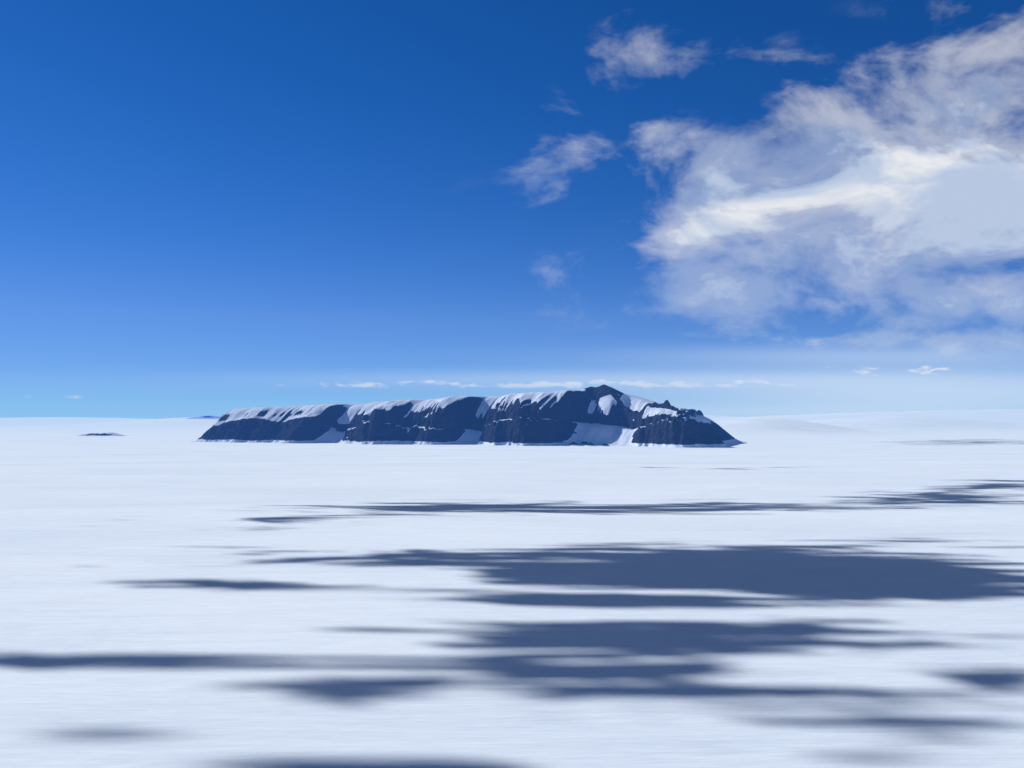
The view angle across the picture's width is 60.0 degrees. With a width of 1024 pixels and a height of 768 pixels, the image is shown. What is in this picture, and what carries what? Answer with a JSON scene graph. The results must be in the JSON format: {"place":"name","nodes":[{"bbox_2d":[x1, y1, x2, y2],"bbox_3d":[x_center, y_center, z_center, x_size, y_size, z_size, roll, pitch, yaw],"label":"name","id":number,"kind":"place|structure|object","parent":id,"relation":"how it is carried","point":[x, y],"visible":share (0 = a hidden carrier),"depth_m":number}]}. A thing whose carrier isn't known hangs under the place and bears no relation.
{"place":"outdoors","nodes":[
{"label":"outdoors","id":0,"kind":"place"},
{"bbox_2d":[0,409,1023,767],"bbox_3d":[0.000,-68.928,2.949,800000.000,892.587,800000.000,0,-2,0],"label":"snow ground","id":1,"kind":"structure","parent":0,"point":[818,591],"depth_m":999.95},
{"bbox_2d":[78,432,124,435],"bbox_3d":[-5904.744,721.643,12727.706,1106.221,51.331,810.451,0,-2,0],"label":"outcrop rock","id":2,"kind":"object","parent":1,"relation":"on","point":[102,434],"visible":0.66,"depth_m":12657.55},
{"bbox_2d":[186,415,220,418],"bbox_3d":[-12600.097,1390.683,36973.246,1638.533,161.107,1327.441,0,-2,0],"label":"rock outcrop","id":3,"kind":"object","parent":1,"relation":"on","point":[208,417],"visible":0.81,"depth_m":36776.06},
{"bbox_2d":[190,384,746,447],"bbox_3d":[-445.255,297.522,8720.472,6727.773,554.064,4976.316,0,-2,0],"label":"mountain","id":4,"kind":"structure","parent":1,"relation":"on","point":[603,415],"depth_m":7998.76},
{"bbox_2d":[0,0,1023,418],"label":"sky","id":5,"kind":"structure","parent":0,"point":[742,208]}
]}

